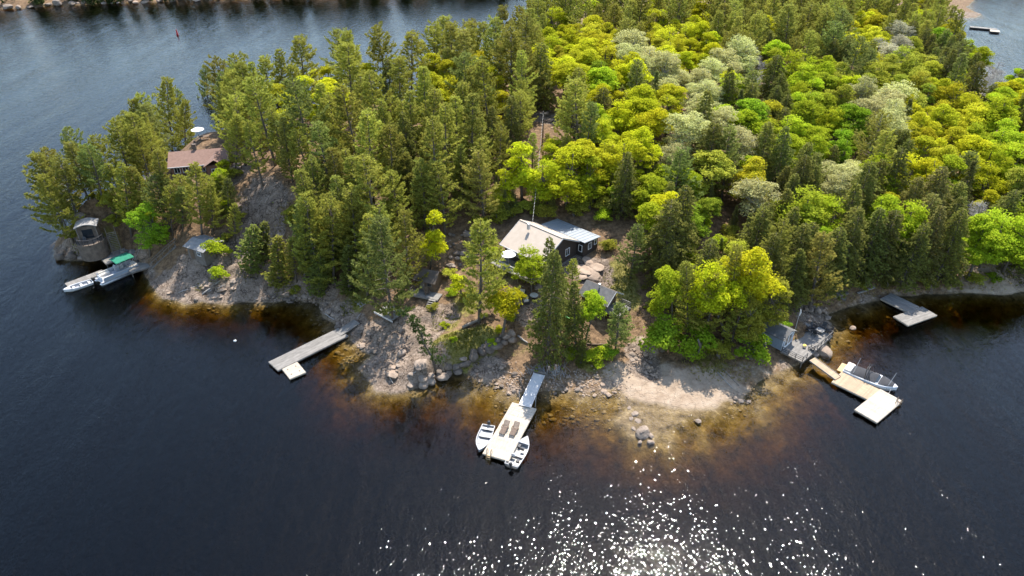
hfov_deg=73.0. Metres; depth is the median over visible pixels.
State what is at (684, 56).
broadleaf tree
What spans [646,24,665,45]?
broadleaf tree
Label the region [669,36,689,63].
broadleaf tree
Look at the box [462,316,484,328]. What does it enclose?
log
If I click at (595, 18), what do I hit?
broadleaf tree
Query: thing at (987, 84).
bare tree
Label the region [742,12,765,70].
white pine
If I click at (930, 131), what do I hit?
broadleaf tree
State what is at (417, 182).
white pine
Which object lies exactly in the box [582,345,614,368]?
shrub
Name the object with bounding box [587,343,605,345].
log border
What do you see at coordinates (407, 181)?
hemlock tree
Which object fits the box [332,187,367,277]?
white pine
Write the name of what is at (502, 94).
broadleaf tree
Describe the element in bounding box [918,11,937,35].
white pine
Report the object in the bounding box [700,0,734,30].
white pine
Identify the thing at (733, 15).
white pine
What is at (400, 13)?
lake water
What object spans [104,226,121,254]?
wooden stairs
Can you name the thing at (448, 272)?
shrub
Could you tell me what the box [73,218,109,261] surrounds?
stone lookout
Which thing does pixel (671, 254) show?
hemlock tree
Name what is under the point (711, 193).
spruce tree
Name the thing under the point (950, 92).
broadleaf tree
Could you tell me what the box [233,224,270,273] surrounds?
cedar tree
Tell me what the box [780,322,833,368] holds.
boathouse deck
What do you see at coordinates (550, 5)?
white pine
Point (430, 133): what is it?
white pine
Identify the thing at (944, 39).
hemlock tree
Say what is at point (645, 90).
broadleaf tree
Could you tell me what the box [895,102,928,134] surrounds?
broadleaf tree
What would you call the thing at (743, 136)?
poplar tree
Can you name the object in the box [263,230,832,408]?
cobbles
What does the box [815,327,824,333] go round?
fire table
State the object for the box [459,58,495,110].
broadleaf tree
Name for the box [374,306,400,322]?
wooden platform
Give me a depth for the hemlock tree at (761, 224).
98.42 m
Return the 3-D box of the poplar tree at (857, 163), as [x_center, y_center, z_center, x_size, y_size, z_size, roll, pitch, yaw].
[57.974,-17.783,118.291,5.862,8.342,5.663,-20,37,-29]
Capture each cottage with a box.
[167,143,229,175]
[499,218,600,279]
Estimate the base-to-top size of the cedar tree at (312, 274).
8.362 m
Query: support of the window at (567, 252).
in the cottage at (570, 241)
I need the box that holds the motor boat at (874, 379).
[837,362,897,390]
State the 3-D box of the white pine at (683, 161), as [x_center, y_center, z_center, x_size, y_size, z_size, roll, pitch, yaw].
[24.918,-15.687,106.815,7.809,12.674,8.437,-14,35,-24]
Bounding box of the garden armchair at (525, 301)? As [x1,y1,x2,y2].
[522,297,529,304]
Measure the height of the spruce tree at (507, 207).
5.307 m
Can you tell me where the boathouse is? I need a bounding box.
[762,320,796,350]
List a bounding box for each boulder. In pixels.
[3,4,12,9]
[52,0,61,5]
[54,253,64,260]
[67,252,76,258]
[74,212,84,219]
[211,293,218,298]
[264,295,269,300]
[325,309,331,314]
[359,343,365,348]
[370,346,378,353]
[387,370,397,377]
[397,349,405,356]
[414,359,427,369]
[445,263,455,267]
[453,251,459,255]
[463,231,470,236]
[574,273,586,280]
[576,264,591,274]
[582,256,593,265]
[586,268,601,281]
[589,263,603,271]
[631,411,638,416]
[635,426,649,440]
[647,440,654,444]
[815,308,821,314]
[816,345,832,359]
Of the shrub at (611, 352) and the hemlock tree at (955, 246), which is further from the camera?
the hemlock tree at (955, 246)
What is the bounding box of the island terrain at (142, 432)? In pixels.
[0,0,1023,575]
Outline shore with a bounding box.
[0,0,347,13]
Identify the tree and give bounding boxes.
[115,201,128,220]
[122,200,169,257]
[144,211,157,220]
[209,167,228,181]
[215,159,230,180]
[217,191,225,214]
[220,199,230,218]
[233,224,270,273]
[254,220,273,261]
[260,234,293,288]
[262,83,288,120]
[272,92,309,135]
[293,75,324,126]
[302,251,335,298]
[308,69,323,89]
[316,77,344,108]
[318,65,340,84]
[318,85,349,140]
[332,244,362,296]
[354,62,379,106]
[377,57,404,122]
[392,111,423,188]
[394,147,422,205]
[414,52,452,92]
[416,71,443,116]
[416,209,448,269]
[422,88,449,129]
[436,59,460,109]
[438,75,464,109]
[443,94,466,132]
[449,274,467,300]
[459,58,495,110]
[474,50,494,76]
[481,66,498,105]
[484,106,507,166]
[484,285,522,339]
[491,76,512,115]
[491,169,515,202]
[492,90,512,127]
[492,175,498,192]
[496,95,526,159]
[499,141,541,200]
[501,189,510,218]
[508,184,518,207]
[511,244,546,291]
[512,44,557,81]
[514,287,528,320]
[523,158,567,203]
[524,42,559,111]
[524,249,572,371]
[530,186,539,215]
[536,52,557,88]
[536,142,593,208]
[537,34,567,56]
[538,26,567,45]
[539,237,571,327]
[540,143,563,174]
[542,138,562,155]
[545,6,570,36]
[546,37,567,53]
[548,55,577,95]
[548,194,557,212]
[550,61,589,88]
[551,45,563,82]
[556,31,564,38]
[557,24,571,38]
[557,49,582,62]
[559,280,590,354]
[561,27,582,52]
[564,24,578,36]
[564,138,611,181]
[565,44,574,53]
[569,37,595,65]
[570,23,583,36]
[572,289,607,338]
[573,154,606,208]
[574,340,586,368]
[575,49,603,67]
[576,70,595,98]
[578,21,605,36]
[578,27,595,37]
[580,0,604,16]
[581,15,603,31]
[581,31,603,59]
[584,103,614,146]
[585,66,620,101]
[585,83,613,113]
[585,116,619,146]
[590,38,602,55]
[590,60,606,88]
[590,152,620,184]
[593,87,614,147]
[595,23,605,59]
[596,139,625,168]
[597,38,623,61]
[598,33,612,55]
[598,136,658,190]
[600,44,616,71]
[602,22,615,56]
[602,99,640,134]
[605,184,622,212]
[606,152,640,219]
[606,173,614,197]
[608,51,644,99]
[610,29,655,55]
[610,42,643,89]
[610,57,654,91]
[611,30,618,49]
[611,71,626,107]
[612,90,626,116]
[615,130,633,144]
[618,96,665,134]
[618,126,663,163]
[623,83,657,107]
[625,152,656,200]
[628,172,668,221]
[634,107,673,147]
[634,199,693,286]
[635,201,674,250]
[639,53,666,94]
[640,46,656,84]
[640,243,679,297]
[641,0,659,19]
[642,22,658,35]
[644,8,662,41]
[645,31,659,46]
[645,106,670,144]
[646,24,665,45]
[646,265,686,324]
[649,48,689,105]
[650,141,692,168]
[650,163,679,192]
[650,191,693,234]
[651,25,679,50]
[651,37,666,59]
[651,70,659,102]
[651,75,680,109]
[651,185,700,267]
[652,82,687,112]
[654,45,681,71]
[655,9,667,28]
[657,41,674,84]
[657,111,710,160]
[658,94,679,142]
[659,181,674,222]
[663,261,695,319]
[667,18,682,38]
[667,66,690,85]
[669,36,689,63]
[671,51,693,85]
[672,22,695,46]
[672,34,686,45]
[672,167,705,198]
[676,73,696,108]
[676,89,717,163]
[678,122,734,198]
[679,83,701,114]
[679,202,711,237]
[681,37,700,68]
[682,15,710,39]
[683,247,695,259]
[684,92,716,144]
[684,260,748,340]
[685,51,699,72]
[685,238,722,317]
[686,38,700,72]
[687,80,726,114]
[688,21,711,52]
[689,0,714,17]
[689,66,715,85]
[691,53,709,82]
[693,149,736,193]
[693,197,721,237]
[694,12,710,24]
[696,32,716,64]
[698,55,727,82]
[701,42,725,71]
[701,213,712,237]
[704,48,741,80]
[705,31,722,45]
[705,105,740,139]
[708,186,714,215]
[708,234,727,249]
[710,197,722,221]
[711,71,748,105]
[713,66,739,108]
[713,104,736,124]
[716,239,748,272]
[717,70,736,94]
[717,238,723,260]
[718,60,741,82]
[720,246,787,314]
[721,241,729,257]
[722,124,760,190]
[724,34,760,80]
[725,98,770,146]
[726,156,773,214]
[727,82,761,141]
[727,108,763,150]
[727,176,781,216]
[727,205,738,232]
[729,89,744,147]
[733,206,775,265]
[734,155,753,199]
[734,296,765,348]
[735,77,757,98]
[738,54,762,82]
[738,212,752,247]
[739,122,776,199]
[744,232,787,319]
[747,276,793,328]
[748,117,781,158]
[749,106,770,154]
[751,45,761,67]
[751,62,766,85]
[754,32,773,78]
[754,201,777,253]
[755,30,773,71]
[755,166,790,211]
[756,18,772,56]
[757,55,788,117]
[758,47,783,89]
[759,15,781,42]
[761,73,788,119]
[761,99,783,127]
[762,39,790,66]
[765,126,795,196]
[767,85,783,117]
[771,0,788,23]
[771,184,832,234]
[772,132,804,167]
[772,188,793,242]
[773,114,814,150]
[773,154,815,203]
[773,248,809,314]
[774,94,796,132]
[774,142,815,196]
[774,223,818,297]
[775,107,793,157]
[777,173,803,203]
[777,222,820,287]
[779,81,790,101]
[781,206,801,255]
[782,49,807,78]
[784,80,821,103]
[785,61,824,91]
[788,78,802,89]
[790,99,828,133]
[791,91,806,120]
[793,132,831,160]
[794,126,832,146]
[795,56,821,75]
[795,90,824,123]
[801,231,848,310]
[803,165,824,197]
[805,77,824,92]
[810,226,853,305]
[811,194,856,237]
[812,226,832,262]
[813,61,840,89]
[814,144,840,190]
[815,55,838,89]
[815,71,839,92]
[815,92,837,119]
[815,106,847,137]
[818,39,842,69]
[818,170,852,217]
[819,194,833,211]
[820,159,836,182]
[821,161,862,212]
[823,33,860,64]
[824,83,856,113]
[824,139,851,164]
[825,128,854,161]
[825,183,866,222]
[826,71,845,96]
[826,207,869,295]
[827,120,860,155]
[830,206,868,275]
[832,102,872,130]
[833,61,859,87]
[833,161,882,215]
[835,36,857,74]
[839,75,867,103]
[844,159,861,188]
[845,20,860,33]
[847,96,889,125]
[848,207,892,288]
[849,74,877,107]
[850,27,863,43]
[851,124,879,157]
[852,72,877,106]
[853,40,884,63]
[853,152,901,212]
[854,10,869,29]
[854,33,872,70]
[855,24,872,35]
[860,210,908,285]
[861,11,880,27]
[861,108,911,158]
[861,193,904,236]
[862,60,893,96]
[862,158,888,214]
[863,13,887,33]
[866,26,888,54]
[868,8,880,13]
[868,80,919,105]
[868,98,911,137]
[871,87,907,114]
[874,31,891,45]
[874,147,911,208]
[875,37,884,51]
[875,41,899,65]
[875,200,931,249]
[876,54,899,74]
[879,191,900,231]
[880,64,899,86]
[881,45,922,67]
[882,223,932,294]
[884,20,916,45]
[884,129,911,175]
[887,151,929,201]
[888,120,925,149]
[889,98,912,148]
[890,33,914,56]
[891,138,917,174]
[892,74,909,88]
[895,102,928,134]
[896,53,926,76]
[897,176,926,214]
[899,36,923,62]
[902,193,942,256]
[903,20,921,62]
[903,205,946,283]
[904,94,916,104]
[904,157,943,204]
[905,66,937,86]
[905,87,928,107]
[905,111,942,148]
[906,135,942,178]
[907,51,926,67]
[907,127,937,177]
[908,69,936,99]
[909,166,954,223]
[915,208,971,290]
[918,28,932,52]
[921,34,938,53]
[921,83,937,113]
[921,106,935,126]
[923,42,935,65]
[923,54,938,62]
[923,60,944,77]
[926,77,938,103]
[926,103,959,135]
[926,144,960,177]
[927,27,952,50]
[927,47,940,60]
[927,154,967,206]
[928,137,947,156]
[929,28,951,55]
[929,126,968,155]
[931,49,956,104]
[932,57,945,78]
[932,78,960,101]
[932,81,966,125]
[934,196,965,259]
[935,47,949,76]
[935,99,951,132]
[938,34,956,57]
[938,112,966,136]
[939,18,966,38]
[940,70,970,86]
[941,181,967,214]
[943,41,966,76]
[945,183,969,208]
[945,196,969,230]
[947,32,964,52]
[951,91,994,121]
[952,150,984,192]
[953,133,992,162]
[956,61,988,99]
[956,158,1010,208]
[956,213,1012,281]
[957,93,982,102]
[960,52,982,93]
[961,103,992,139]
[961,160,977,217]
[961,207,1023,267]
[962,53,974,68]
[963,121,993,142]
[964,38,977,57]
[966,200,989,214]
[969,93,1021,133]
[969,189,999,215]
[970,46,995,72]
[975,140,1015,196]
[978,83,997,102]
[978,123,996,152]
[979,68,992,92]
[979,76,1005,95]
[980,70,1004,93]
[982,73,1002,93]
[982,75,993,89]
[982,93,1002,121]
[983,140,1023,187]
[984,189,1023,241]
[985,62,1005,89]
[985,92,1004,126]
[985,126,1023,149]
[986,132,1023,165]
[988,86,1020,110]
[988,213,1023,272]
[991,118,1019,144]
[991,166,1023,204]
[991,197,1023,236]
[992,116,1021,139]
[993,80,1023,94]
[993,142,1023,168]
[996,178,1023,220]
[1004,68,1023,81]
[1005,143,1023,193]
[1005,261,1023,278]
[1009,69,1023,84]
[1011,90,1023,110]
[1013,77,1023,89]
[1015,108,1023,132]
[1017,93,1023,111]
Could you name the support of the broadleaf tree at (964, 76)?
on the island terrain at (142, 432)
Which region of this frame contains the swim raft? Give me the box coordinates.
[282,362,305,380]
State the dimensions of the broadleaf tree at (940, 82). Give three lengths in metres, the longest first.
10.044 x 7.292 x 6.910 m
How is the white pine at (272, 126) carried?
on the island terrain at (142, 432)
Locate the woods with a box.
[0,0,173,5]
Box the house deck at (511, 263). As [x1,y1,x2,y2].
[490,257,540,292]
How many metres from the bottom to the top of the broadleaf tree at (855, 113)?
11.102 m
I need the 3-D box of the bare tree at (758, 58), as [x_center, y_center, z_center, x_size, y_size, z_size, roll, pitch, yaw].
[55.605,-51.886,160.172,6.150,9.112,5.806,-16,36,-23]
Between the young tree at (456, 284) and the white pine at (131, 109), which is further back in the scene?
the white pine at (131, 109)
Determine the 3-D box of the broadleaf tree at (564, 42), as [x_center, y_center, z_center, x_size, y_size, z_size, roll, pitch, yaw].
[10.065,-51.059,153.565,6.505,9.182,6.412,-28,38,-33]
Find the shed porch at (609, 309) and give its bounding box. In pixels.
[604,296,630,325]
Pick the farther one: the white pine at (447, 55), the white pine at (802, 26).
the white pine at (802, 26)
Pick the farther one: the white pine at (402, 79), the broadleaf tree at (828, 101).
the broadleaf tree at (828, 101)
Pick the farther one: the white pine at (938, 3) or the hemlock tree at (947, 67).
the white pine at (938, 3)
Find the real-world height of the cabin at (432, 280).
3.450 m
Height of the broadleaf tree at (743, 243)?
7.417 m
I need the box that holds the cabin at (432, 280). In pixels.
[413,267,441,291]
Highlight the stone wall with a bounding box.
[418,329,516,389]
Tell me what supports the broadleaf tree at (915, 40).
on the island terrain at (142, 432)
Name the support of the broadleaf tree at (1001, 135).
on the island terrain at (142, 432)
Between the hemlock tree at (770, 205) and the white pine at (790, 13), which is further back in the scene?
the white pine at (790, 13)
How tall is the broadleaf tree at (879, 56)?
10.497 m
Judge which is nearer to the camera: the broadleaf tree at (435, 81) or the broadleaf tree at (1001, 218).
the broadleaf tree at (1001, 218)
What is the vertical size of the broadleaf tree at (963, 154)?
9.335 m
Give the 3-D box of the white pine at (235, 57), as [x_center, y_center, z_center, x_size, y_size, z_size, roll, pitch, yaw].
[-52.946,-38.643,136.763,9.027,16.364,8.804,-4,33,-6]
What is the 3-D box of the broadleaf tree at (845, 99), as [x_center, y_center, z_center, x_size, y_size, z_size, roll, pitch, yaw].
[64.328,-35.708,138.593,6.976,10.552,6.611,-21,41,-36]
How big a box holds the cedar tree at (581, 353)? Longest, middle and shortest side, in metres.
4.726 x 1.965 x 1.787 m
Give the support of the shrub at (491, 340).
on the stone wall
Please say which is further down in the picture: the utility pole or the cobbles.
the cobbles
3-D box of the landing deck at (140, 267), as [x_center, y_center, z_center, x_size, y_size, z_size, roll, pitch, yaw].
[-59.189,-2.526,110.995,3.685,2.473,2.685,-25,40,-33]
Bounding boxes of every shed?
[182,235,222,265]
[578,280,623,313]
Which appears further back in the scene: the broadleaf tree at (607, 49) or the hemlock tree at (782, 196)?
the broadleaf tree at (607, 49)
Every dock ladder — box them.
[485,447,491,464]
[895,397,902,409]
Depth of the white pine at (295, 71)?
124.80 m
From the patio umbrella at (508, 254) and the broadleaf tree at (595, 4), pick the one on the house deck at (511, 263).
the patio umbrella at (508, 254)
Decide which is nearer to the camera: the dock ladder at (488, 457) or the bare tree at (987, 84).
the dock ladder at (488, 457)
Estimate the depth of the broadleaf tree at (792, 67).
147.63 m
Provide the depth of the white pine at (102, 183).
113.53 m
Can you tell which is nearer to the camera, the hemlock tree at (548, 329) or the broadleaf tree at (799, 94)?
the hemlock tree at (548, 329)
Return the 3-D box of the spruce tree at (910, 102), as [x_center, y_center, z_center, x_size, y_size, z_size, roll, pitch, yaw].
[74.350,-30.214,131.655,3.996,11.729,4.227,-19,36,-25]
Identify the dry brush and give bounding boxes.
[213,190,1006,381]
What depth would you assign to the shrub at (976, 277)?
105.17 m
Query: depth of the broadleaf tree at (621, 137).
114.48 m
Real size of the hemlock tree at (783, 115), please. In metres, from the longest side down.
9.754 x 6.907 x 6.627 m
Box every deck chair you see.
[424,287,429,295]
[820,321,827,328]
[826,326,834,333]
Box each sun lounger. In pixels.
[499,420,509,435]
[509,421,519,436]
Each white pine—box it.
[21,150,72,233]
[31,173,85,244]
[35,146,83,219]
[42,151,88,213]
[59,125,103,192]
[61,140,92,199]
[73,143,114,196]
[77,145,109,189]
[85,133,125,182]
[96,115,144,192]
[102,162,127,213]
[109,162,140,237]
[117,117,138,168]
[119,112,158,181]
[120,110,142,175]
[121,166,150,220]
[126,172,157,214]
[127,97,167,160]
[127,128,153,184]
[129,91,171,160]
[134,102,173,157]
[140,172,174,231]
[141,112,161,165]
[141,122,168,173]
[149,76,190,151]
[149,149,175,223]
[149,185,181,235]
[157,87,187,139]
[166,98,197,148]
[169,174,197,222]
[171,186,192,231]
[181,162,213,234]
[193,181,226,231]
[194,172,220,221]
[195,66,217,128]
[200,54,228,119]
[208,67,234,133]
[210,91,260,165]
[210,177,220,191]
[213,81,227,129]
[214,71,224,109]
[214,172,232,200]
[217,75,259,142]
[218,177,240,218]
[220,78,271,148]
[221,51,258,88]
[221,68,252,113]
[222,112,252,168]
[226,203,242,239]
[227,62,252,91]
[230,61,266,140]
[234,75,298,165]
[238,94,269,157]
[241,119,270,186]
[247,61,267,125]
[256,54,282,106]
[266,106,299,170]
[272,47,296,119]
[274,76,330,170]
[277,117,298,181]
[282,126,327,194]
[283,63,316,123]
[283,236,307,282]
[286,196,323,280]
[288,33,321,117]
[289,168,329,249]
[291,190,337,288]
[295,154,329,219]
[305,121,341,199]
[306,190,356,281]
[313,82,338,147]
[313,120,343,174]
[316,27,351,83]
[317,92,348,149]
[322,147,356,216]
[324,27,362,92]
[328,41,373,120]
[328,85,381,173]
[328,175,361,253]
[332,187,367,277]
[333,148,358,188]
[342,155,374,221]
[346,214,421,321]
[347,153,400,239]
[351,71,375,144]
[351,200,400,273]
[352,107,394,202]
[352,213,387,295]
[358,69,401,151]
[359,21,402,105]
[370,98,397,165]
[374,121,412,215]
[380,169,418,238]
[384,55,420,123]
[391,207,432,287]
[393,99,415,155]
[396,306,444,371]
[399,29,430,95]
[399,90,423,156]
[406,158,440,231]
[407,66,436,156]
[414,19,444,64]
[414,87,449,164]
[414,115,458,208]
[415,131,437,188]
[419,158,467,235]
[427,102,467,187]
[431,15,466,65]
[438,46,456,87]
[439,20,462,85]
[443,96,470,170]
[444,51,495,101]
[446,28,477,85]
[449,143,472,210]
[451,82,477,151]
[452,80,482,134]
[455,26,479,67]
[456,19,482,53]
[456,92,491,187]
[456,146,504,222]
[458,217,520,323]
[462,65,489,133]
[467,136,507,192]
[469,18,481,51]
[469,58,504,134]
[469,115,493,168]
[473,21,492,68]
[480,15,515,87]
[485,121,512,180]
[488,20,526,96]
[490,40,508,88]
[493,12,541,73]
[494,4,511,59]
[498,88,536,137]
[504,5,524,72]
[506,41,547,104]
[508,50,537,122]
[513,79,536,129]
[519,0,550,37]
[520,8,536,45]
[523,133,538,170]
[524,8,545,43]
[526,23,546,55]
[537,0,554,24]
[538,0,556,25]
[539,13,546,37]
[539,132,550,155]
[547,0,564,23]
[553,75,603,145]
[556,0,572,24]
[558,132,574,171]
[562,79,581,141]
[563,0,575,24]
[563,67,590,137]
[564,0,595,31]
[564,258,581,299]
[567,0,584,31]
[574,100,603,147]
[586,0,619,22]
[592,3,607,26]
[603,1,620,26]
[605,302,639,350]
[606,3,622,32]
[608,0,627,27]
[612,17,636,51]
[612,223,647,278]
[616,0,639,29]
[619,0,640,24]
[621,5,637,42]
[621,59,647,99]
[624,0,656,41]
[631,21,648,46]
[650,0,666,22]
[657,0,675,24]
[657,0,690,33]
[659,145,704,200]
[660,0,694,39]
[672,0,692,33]
[673,260,700,340]
[685,0,705,21]
[686,271,725,333]
[699,0,717,18]
[699,10,728,50]
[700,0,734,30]
[702,0,732,30]
[708,0,743,27]
[709,2,732,40]
[709,124,742,200]
[718,30,729,50]
[718,286,760,342]
[719,9,746,43]
[720,243,744,331]
[721,26,743,60]
[724,8,752,37]
[730,16,742,44]
[731,68,765,107]
[736,2,744,33]
[738,31,759,76]
[742,0,749,10]
[742,10,768,59]
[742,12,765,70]
[743,3,759,29]
[745,0,766,11]
[753,0,768,20]
[755,217,801,280]
[761,0,780,26]
[766,2,803,61]
[773,0,799,42]
[784,35,804,63]
[788,27,811,61]
[789,0,809,34]
[791,13,806,56]
[791,30,819,63]
[797,1,821,31]
[798,3,834,41]
[802,35,821,64]
[803,8,832,57]
[803,32,826,64]
[804,0,829,29]
[804,14,824,58]
[805,151,829,194]
[810,8,859,56]
[816,21,850,63]
[824,0,851,34]
[831,0,849,15]
[834,35,873,75]
[842,0,865,28]
[843,0,864,12]
[844,0,855,31]
[852,109,895,164]
[856,48,877,104]
[857,39,879,73]
[859,0,872,19]
[867,0,883,10]
[867,128,900,182]
[878,0,889,30]
[878,13,897,59]
[881,0,901,31]
[891,11,923,45]
[894,0,910,35]
[900,0,918,20]
[906,3,918,28]
[917,8,932,42]
[917,19,933,43]
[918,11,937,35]
[922,0,931,9]
[923,4,950,42]
[924,0,951,21]
[929,0,944,26]
[937,52,968,102]
[939,39,977,74]
[942,4,958,24]
[946,9,966,36]
[948,150,980,196]
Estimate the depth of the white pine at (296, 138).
105.26 m
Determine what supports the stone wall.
on the island terrain at (142, 432)
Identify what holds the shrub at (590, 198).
on the island terrain at (142, 432)
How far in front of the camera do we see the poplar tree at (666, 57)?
135.36 m
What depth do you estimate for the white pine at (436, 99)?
108.18 m
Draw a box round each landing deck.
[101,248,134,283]
[126,262,149,282]
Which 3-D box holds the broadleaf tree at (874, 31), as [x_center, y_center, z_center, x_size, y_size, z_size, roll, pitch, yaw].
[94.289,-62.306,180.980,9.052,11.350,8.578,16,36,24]
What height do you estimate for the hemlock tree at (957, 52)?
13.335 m
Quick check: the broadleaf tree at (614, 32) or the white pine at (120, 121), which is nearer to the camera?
the white pine at (120, 121)
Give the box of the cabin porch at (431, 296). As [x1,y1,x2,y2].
[409,285,442,301]
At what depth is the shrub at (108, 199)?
113.30 m
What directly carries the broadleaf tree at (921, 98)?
on the island terrain at (142, 432)
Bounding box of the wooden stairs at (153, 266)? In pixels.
[150,238,175,268]
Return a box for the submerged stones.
[160,298,949,430]
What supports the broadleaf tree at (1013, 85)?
on the island terrain at (142, 432)
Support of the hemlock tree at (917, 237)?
on the island terrain at (142, 432)
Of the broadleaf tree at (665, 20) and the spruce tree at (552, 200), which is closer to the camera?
the spruce tree at (552, 200)
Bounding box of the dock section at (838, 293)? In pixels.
[832,289,848,298]
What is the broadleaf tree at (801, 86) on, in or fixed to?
on the island terrain at (142, 432)
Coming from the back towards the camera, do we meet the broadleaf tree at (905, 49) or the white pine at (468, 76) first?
the broadleaf tree at (905, 49)
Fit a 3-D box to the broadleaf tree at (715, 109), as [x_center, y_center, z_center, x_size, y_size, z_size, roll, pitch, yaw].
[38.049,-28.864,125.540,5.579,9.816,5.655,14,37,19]
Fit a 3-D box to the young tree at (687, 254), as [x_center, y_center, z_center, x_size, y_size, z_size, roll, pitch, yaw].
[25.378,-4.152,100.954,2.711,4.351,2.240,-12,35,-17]
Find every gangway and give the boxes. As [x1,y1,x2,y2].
[335,320,359,335]
[519,373,544,407]
[809,357,840,379]
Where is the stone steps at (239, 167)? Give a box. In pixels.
[222,162,241,173]
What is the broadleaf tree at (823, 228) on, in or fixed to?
on the island terrain at (142, 432)
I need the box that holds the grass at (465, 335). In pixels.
[72,232,1023,375]
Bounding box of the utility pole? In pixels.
[540,111,546,144]
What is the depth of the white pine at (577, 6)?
186.44 m
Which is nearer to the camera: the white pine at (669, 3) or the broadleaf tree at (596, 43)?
the broadleaf tree at (596, 43)
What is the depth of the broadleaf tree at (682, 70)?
143.09 m
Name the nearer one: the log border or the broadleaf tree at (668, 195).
the log border
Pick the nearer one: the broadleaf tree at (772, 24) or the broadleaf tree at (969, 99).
the broadleaf tree at (969, 99)
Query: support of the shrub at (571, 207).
on the island terrain at (142, 432)
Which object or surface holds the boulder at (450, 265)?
on the island terrain at (142, 432)
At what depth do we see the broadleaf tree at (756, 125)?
119.41 m
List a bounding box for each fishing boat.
[63,277,95,291]
[476,420,494,451]
[504,436,528,471]
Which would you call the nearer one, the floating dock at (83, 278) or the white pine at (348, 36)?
the floating dock at (83, 278)
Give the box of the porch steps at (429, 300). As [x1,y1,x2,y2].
[426,299,435,305]
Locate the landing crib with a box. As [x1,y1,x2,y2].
[533,370,547,378]
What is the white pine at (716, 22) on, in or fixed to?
on the island terrain at (142, 432)
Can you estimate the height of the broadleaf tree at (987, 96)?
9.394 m
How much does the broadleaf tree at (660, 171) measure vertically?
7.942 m
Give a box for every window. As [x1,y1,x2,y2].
[174,168,180,173]
[565,247,569,256]
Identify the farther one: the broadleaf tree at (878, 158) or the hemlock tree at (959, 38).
the hemlock tree at (959, 38)
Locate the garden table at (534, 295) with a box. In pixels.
[530,293,537,299]
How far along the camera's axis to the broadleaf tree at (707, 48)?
150.77 m
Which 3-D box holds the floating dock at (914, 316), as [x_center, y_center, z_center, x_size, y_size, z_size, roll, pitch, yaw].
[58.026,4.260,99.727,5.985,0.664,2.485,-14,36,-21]
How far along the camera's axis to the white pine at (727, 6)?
166.58 m
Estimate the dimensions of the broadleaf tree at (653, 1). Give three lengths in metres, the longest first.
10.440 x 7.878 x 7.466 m
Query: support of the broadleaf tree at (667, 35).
on the island terrain at (142, 432)
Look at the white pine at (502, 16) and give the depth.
150.05 m
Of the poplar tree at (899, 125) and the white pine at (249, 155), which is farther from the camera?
the poplar tree at (899, 125)
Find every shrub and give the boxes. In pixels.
[84,191,98,198]
[95,188,113,199]
[95,193,116,207]
[102,214,122,227]
[200,237,233,258]
[207,264,230,281]
[221,232,232,240]
[225,168,243,178]
[232,213,245,220]
[281,204,295,215]
[283,214,296,224]
[288,284,300,294]
[426,302,438,311]
[438,321,450,328]
[441,268,457,277]
[444,288,458,296]
[449,336,457,342]
[456,291,469,302]
[471,215,488,222]
[483,246,499,258]
[484,202,497,216]
[487,338,496,346]
[491,199,509,213]
[491,212,510,223]
[492,203,511,215]
[494,325,506,333]
[507,314,516,321]
[509,206,522,216]
[514,200,531,212]
[523,199,545,213]
[533,204,557,217]
[561,346,576,360]
[565,203,583,216]
[568,195,580,203]
[572,197,592,210]
[576,204,590,212]
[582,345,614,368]
[583,194,595,203]
[591,194,612,209]
[593,206,612,220]
[597,239,617,249]
[599,343,618,358]
[638,312,685,353]
[643,300,654,310]
[675,323,717,361]
[690,252,704,267]
[706,338,735,359]
[719,223,740,234]
[719,236,737,247]
[723,231,739,240]
[734,332,772,365]
[780,321,792,327]
[854,280,868,290]
[879,278,894,288]
[916,276,938,287]
[942,275,961,285]
[964,270,988,284]
[985,272,1003,282]
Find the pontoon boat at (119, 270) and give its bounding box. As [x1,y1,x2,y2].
[94,252,138,285]
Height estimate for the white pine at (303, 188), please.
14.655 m
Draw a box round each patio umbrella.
[191,127,203,139]
[501,250,515,265]
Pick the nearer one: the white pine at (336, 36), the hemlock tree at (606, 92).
the hemlock tree at (606, 92)
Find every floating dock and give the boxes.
[65,270,102,286]
[268,328,348,371]
[483,402,535,461]
[831,372,879,400]
[854,389,902,423]
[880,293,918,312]
[893,307,936,326]
[970,26,999,32]
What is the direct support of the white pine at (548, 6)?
on the island terrain at (142, 432)
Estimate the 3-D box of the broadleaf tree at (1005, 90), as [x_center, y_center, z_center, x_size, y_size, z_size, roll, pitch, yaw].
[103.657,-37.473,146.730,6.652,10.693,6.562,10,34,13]
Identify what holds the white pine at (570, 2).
on the island terrain at (142, 432)
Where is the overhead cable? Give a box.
[532,121,542,222]
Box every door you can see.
[189,249,195,258]
[419,279,424,289]
[787,332,792,344]
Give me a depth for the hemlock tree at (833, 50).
158.71 m
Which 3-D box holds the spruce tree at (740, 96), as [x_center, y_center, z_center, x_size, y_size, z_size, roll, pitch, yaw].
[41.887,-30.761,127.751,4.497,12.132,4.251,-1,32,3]
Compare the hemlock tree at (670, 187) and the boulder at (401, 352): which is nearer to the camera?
the boulder at (401, 352)
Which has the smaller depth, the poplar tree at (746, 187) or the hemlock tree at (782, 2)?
the poplar tree at (746, 187)
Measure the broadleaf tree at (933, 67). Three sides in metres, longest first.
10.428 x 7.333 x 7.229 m
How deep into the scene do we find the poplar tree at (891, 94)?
132.92 m
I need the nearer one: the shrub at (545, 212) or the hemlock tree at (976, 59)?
the shrub at (545, 212)
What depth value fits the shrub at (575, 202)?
108.77 m

